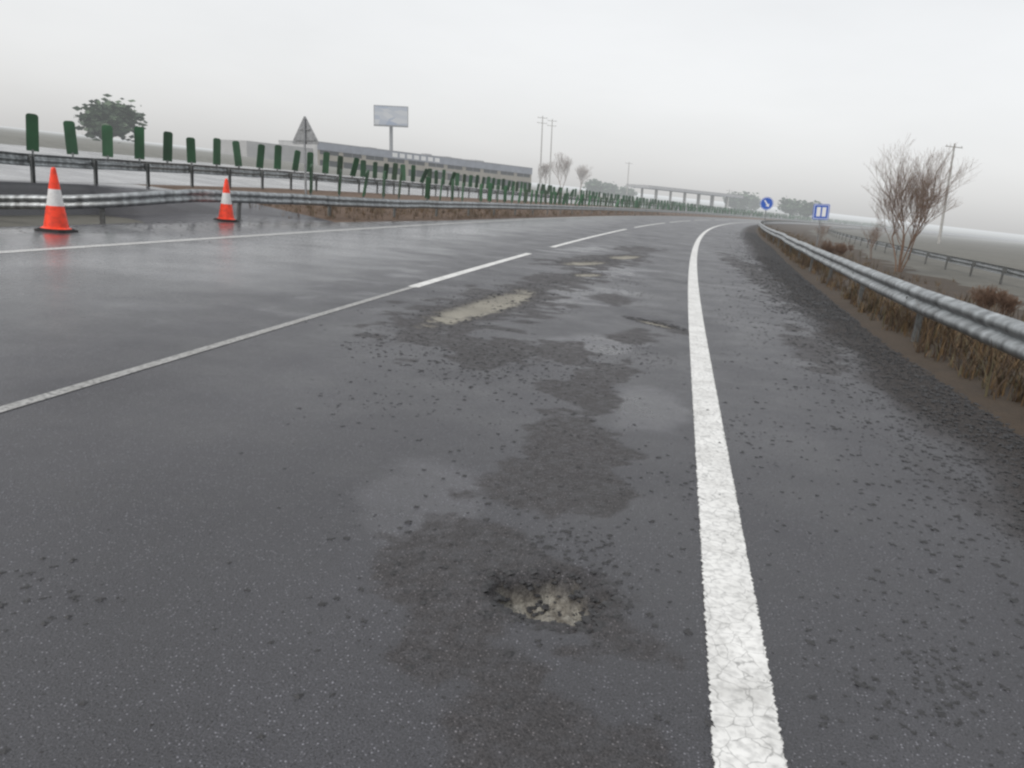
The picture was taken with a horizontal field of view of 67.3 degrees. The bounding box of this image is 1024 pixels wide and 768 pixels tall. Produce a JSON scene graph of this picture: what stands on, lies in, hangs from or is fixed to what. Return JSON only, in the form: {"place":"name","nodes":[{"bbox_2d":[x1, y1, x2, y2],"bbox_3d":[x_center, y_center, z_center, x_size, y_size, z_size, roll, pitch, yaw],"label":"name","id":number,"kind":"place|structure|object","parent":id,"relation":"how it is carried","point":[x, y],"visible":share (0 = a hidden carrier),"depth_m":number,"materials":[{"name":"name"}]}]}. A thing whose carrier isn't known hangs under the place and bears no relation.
{"place":"outdoors","nodes":[
{"label":"outdoors","id":0,"kind":"place"},
{"bbox_2d":[0,180,331,221],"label":"crossover pavement","id":1,"kind":"structure","parent":0,"point":[11,187],"depth_m":21.90,"materials":[{"name":"grey asphalt"}]},
{"bbox_2d":[0,214,1023,767],"bbox_3d":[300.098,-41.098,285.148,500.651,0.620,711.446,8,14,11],"label":"road","id":2,"kind":"structure","parent":0,"point":[168,484],"depth_m":3.50,"materials":[{"name":"grey asphalt"}]},
{"bbox_2d":[34,167,77,232],"bbox_3d":[-7.766,-3.136,13.070,0.530,1.060,0.530,5,14,-1],"label":"traffic cone","id":3,"kind":"object","parent":2,"relation":"on","point":[55,219],"visible":1,"depth_m":12.99,"materials":[{"name":"orange plastic"}]},
{"bbox_2d":[0,286,414,412],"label":"lane marking line","id":4,"kind":"object","parent":2,"relation":"on","point":[13,405],"visible":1,"depth_m":5.45,"materials":[{"name":"paint"}]},
{"bbox_2d":[213,178,238,221],"bbox_3d":[-7.109,-4.585,19.141,0.515,1.030,0.515,-6,18,-39],"label":"traffic cone","id":5,"kind":"object","parent":2,"relation":"on","point":[226,214],"visible":1,"depth_m":19.06,"materials":[{"name":"orange plastic"}]},
{"bbox_2d":[0,216,735,252],"bbox_3d":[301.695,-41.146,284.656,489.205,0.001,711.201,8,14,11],"label":"edge line","id":6,"kind":"object","parent":2,"relation":"on","point":[26,250],"visible":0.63,"depth_m":14.15,"materials":[{"name":"paint"}]},
{"bbox_2d":[410,220,789,286],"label":"lane line","id":7,"kind":"object","parent":2,"relation":"on","point":[424,283],"visible":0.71,"depth_m":14.11,"materials":[{"name":"paint"}]},
{"bbox_2d":[688,222,795,767],"bbox_3d":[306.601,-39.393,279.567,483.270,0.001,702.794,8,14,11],"label":"edge line","id":8,"kind":"object","parent":2,"relation":"on","point":[744,719],"visible":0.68,"depth_m":2.84,"materials":[{"name":"paint"}]},
{"bbox_2d":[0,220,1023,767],"bbox_3d":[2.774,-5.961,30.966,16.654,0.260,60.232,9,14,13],"label":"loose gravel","id":9,"kind":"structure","parent":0,"point":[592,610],"depth_m":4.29,"materials":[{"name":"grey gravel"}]},
{"bbox_2d":[0,180,1023,377],"bbox_3d":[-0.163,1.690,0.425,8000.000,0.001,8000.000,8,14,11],"label":"ground","id":10,"kind":"structure","parent":0,"point":[1005,254],"depth_m":51.18,"materials":[{"name":"brown soil"}]},
{"bbox_2d":[582,178,607,194],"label":"horizon tree","id":11,"kind":"object","parent":10,"relation":"on","point":[594,185],"visible":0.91,"depth_m":326.60,"materials":[{"name":"green plant"}]},
{"bbox_2d":[602,182,619,196],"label":"horizon tree","id":12,"kind":"object","parent":10,"relation":"on","point":[611,188],"visible":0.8,"depth_m":342.14,"materials":[{"name":"green plant"}]},
{"bbox_2d":[618,186,637,198],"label":"horizon tree","id":13,"kind":"object","parent":10,"relation":"on","point":[622,190],"visible":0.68,"depth_m":352.48,"materials":[{"name":"green plant"}]},
{"bbox_2d":[625,184,742,208],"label":"bridge","id":14,"kind":"structure","parent":10,"relation":"on","point":[685,191],"depth_m":267.32,"materials":[{"name":"concrete"}]},
{"bbox_2d":[723,191,752,209],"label":"horizon tree","id":15,"kind":"object","parent":10,"relation":"on","point":[739,203],"visible":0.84,"depth_m":327.59,"materials":[{"name":"green plant"}]},
{"bbox_2d":[742,191,760,210],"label":"horizon tree","id":16,"kind":"object","parent":10,"relation":"on","point":[754,204],"visible":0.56,"depth_m":343.08,"materials":[{"name":"green plant"}]},
{"bbox_2d":[775,196,806,216],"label":"horizon tree","id":17,"kind":"object","parent":10,"relation":"on","point":[787,206],"visible":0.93,"depth_m":297.87,"materials":[{"name":"green plant"}]},
{"bbox_2d":[796,200,820,218],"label":"horizon tree","id":18,"kind":"object","parent":10,"relation":"on","point":[805,209],"visible":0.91,"depth_m":287.35,"materials":[{"name":"green plant"}]},
{"bbox_2d":[812,204,829,246],"bbox_3d":[19.211,-9.804,48.275,0.998,2.959,0.113,10,15,19],"label":"road sign","id":19,"kind":"object","parent":10,"relation":"on","point":[820,212],"visible":0.87,"depth_m":48.01,"materials":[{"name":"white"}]},
{"bbox_2d":[814,223,831,246],"bbox_3d":[19.478,-9.345,48.196,1.123,1.721,1.557,8,14,11],"label":"bare shrub","id":20,"kind":"object","parent":10,"relation":"on","point":[823,229],"visible":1,"depth_m":48.13,"materials":[{"name":"brown plant"}]},
{"bbox_2d":[821,237,848,256],"bbox_3d":[12.708,-5.228,30.429,1.107,1.090,1.161,8,14,11],"label":"bare shrub","id":21,"kind":"object","parent":10,"relation":"on","point":[840,248],"visible":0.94,"depth_m":30.23,"materials":[{"name":"brown plant"}]},
{"bbox_2d":[839,242,854,253],"bbox_3d":[19.166,-7.748,43.942,0.903,0.783,0.692,8,14,11],"label":"bare shrub","id":22,"kind":"object","parent":10,"relation":"on","point":[850,247],"visible":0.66,"depth_m":43.83,"materials":[{"name":"brown plant"}]},
{"bbox_2d":[858,219,887,258],"bbox_3d":[18.935,-7.633,40.254,1.168,2.265,1.347,2,14,-13],"label":"bare shrub","id":23,"kind":"object","parent":10,"relation":"on","point":[875,238],"visible":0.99,"depth_m":40.24,"materials":[{"name":"brown plant"}]},
{"bbox_2d":[756,224,1023,437],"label":"verge grass","id":24,"kind":"structure","parent":10,"relation":"on","point":[1011,412],"depth_m":11.14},
{"bbox_2d":[241,203,1023,405],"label":"dry grass tufts","id":25,"kind":"object","parent":24,"relation":"on","point":[930,330],"visible":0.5,"depth_m":10.64,"materials":[{"name":"plant"}]},
{"bbox_2d":[760,197,772,224],"bbox_3d":[18.793,-12.409,57.281,0.948,2.961,0.109,10,15,17],"label":"round blue sign","id":26,"kind":"object","parent":24,"relation":"on","point":[766,203],"visible":0.93,"depth_m":57.01,"materials":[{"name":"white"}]},
{"bbox_2d":[863,137,979,271],"bbox_3d":[16.099,-6.997,30.430,4.244,5.398,5.209,17,18,40],"label":"bare tree","id":27,"kind":"object","parent":10,"relation":"on","point":[923,196],"visible":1,"depth_m":30.23,"materials":[{"name":"brown plant"}]},
{"bbox_2d":[827,227,1023,284],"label":"guardrail","id":28,"kind":"object","parent":10,"relation":"on","point":[1007,271],"depth_m":38.92,"materials":[{"name":"metal"}]},
{"bbox_2d":[937,143,962,243],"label":"utility pole","id":29,"kind":"object","parent":10,"relation":"on","point":[941,226],"visible":0.79,"depth_m":111.93,"materials":[{"name":"concrete"}]},
{"bbox_2d":[967,284,1023,314],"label":"bare shrub","id":30,"kind":"object","parent":10,"relation":"on","point":[988,297],"visible":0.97,"depth_m":15.02,"materials":[{"name":"brown plant"}]},
{"bbox_2d":[0,144,1023,240],"bbox_3d":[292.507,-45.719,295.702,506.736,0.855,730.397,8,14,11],"label":"carriageway road","id":31,"kind":"structure","parent":0,"point":[14,172],"depth_m":32.45,"materials":[{"name":"grey asphalt"}]},
{"bbox_2d":[0,126,1023,239],"bbox_3d":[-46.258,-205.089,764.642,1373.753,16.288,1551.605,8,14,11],"label":"field","id":32,"kind":"structure","parent":0,"point":[17,136],"depth_m":126.79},
{"bbox_2d":[72,94,147,142],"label":"tree","id":33,"kind":"object","parent":32,"relation":"on","point":[120,118],"visible":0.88,"depth_m":137.13,"materials":[{"name":"green plant"}]},
{"bbox_2d":[221,140,531,188],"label":"retail building","id":34,"kind":"structure","parent":32,"relation":"on","point":[421,162],"depth_m":168.67,"materials":[{"name":"glass"}]},
{"bbox_2d":[374,105,407,150],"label":"billboard","id":35,"kind":"object","parent":32,"relation":"on","point":[390,117],"visible":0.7,"depth_m":185.05,"materials":[{"name":"paint"}]},
{"bbox_2d":[537,116,546,189],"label":"utility pole","id":36,"kind":"object","parent":32,"relation":"on","point":[541,152],"visible":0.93,"depth_m":202.22,"materials":[{"name":"concrete"}]},
{"bbox_2d":[537,163,549,185],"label":"bare tree","id":37,"kind":"object","parent":32,"relation":"on","point":[545,169],"visible":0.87,"depth_m":248.55,"materials":[{"name":"grey plant"}]},
{"bbox_2d":[547,119,556,184],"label":"utility pole","id":38,"kind":"object","parent":32,"relation":"on","point":[550,151],"visible":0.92,"depth_m":216.94,"materials":[{"name":"concrete"}]},
{"bbox_2d":[547,153,572,190],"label":"bare tree","id":39,"kind":"object","parent":32,"relation":"on","point":[563,163],"visible":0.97,"depth_m":263.90,"materials":[{"name":"plant"}]},
{"bbox_2d":[574,164,592,192],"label":"bare tree","id":40,"kind":"object","parent":32,"relation":"on","point":[581,174],"visible":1,"depth_m":283.39,"materials":[{"name":"grey plant"}]},
{"bbox_2d":[626,163,630,194],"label":"utility pole","id":41,"kind":"object","parent":32,"relation":"on","point":[627,179],"visible":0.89,"depth_m":261.34,"materials":[{"name":"concrete"}]},
{"bbox_2d":[0,0,1023,234],"label":"sky","id":42,"kind":"structure","parent":0,"point":[776,100],"materials":[{"name":"white"}]},
{"bbox_2d":[135,184,1023,241],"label":"median earth","id":43,"kind":"structure","parent":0,"point":[340,216],"depth_m":33.66,"materials":[{"name":"brown soil"}]},
{"bbox_2d":[292,116,318,193],"bbox_3d":[-7.477,-7.939,27.703,1.098,3.242,0.096,10,15,16],"label":"warning sign","id":44,"kind":"object","parent":43,"relation":"on","point":[305,135],"visible":0.87,"depth_m":27.49,"materials":[{"name":"white"}]},
{"bbox_2d":[0,113,1019,239],"bbox_3d":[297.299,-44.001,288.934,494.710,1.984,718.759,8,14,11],"label":"median guardrail","id":45,"kind":"object","parent":43,"relation":"on","point":[32,160],"visible":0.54,"depth_m":28.48,"materials":[{"name":"metal"}]},
{"bbox_2d":[0,164,1019,240],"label":"median guardrail","id":46,"kind":"object","parent":43,"relation":"on","point":[101,202],"visible":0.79,"depth_m":24.21,"materials":[{"name":"metal"}]},
{"bbox_2d":[759,220,1023,360],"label":"guardrail","id":47,"kind":"object","parent":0,"point":[1004,333],"visible":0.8,"depth_m":9.03,"materials":[{"name":"metal"}]}
]}

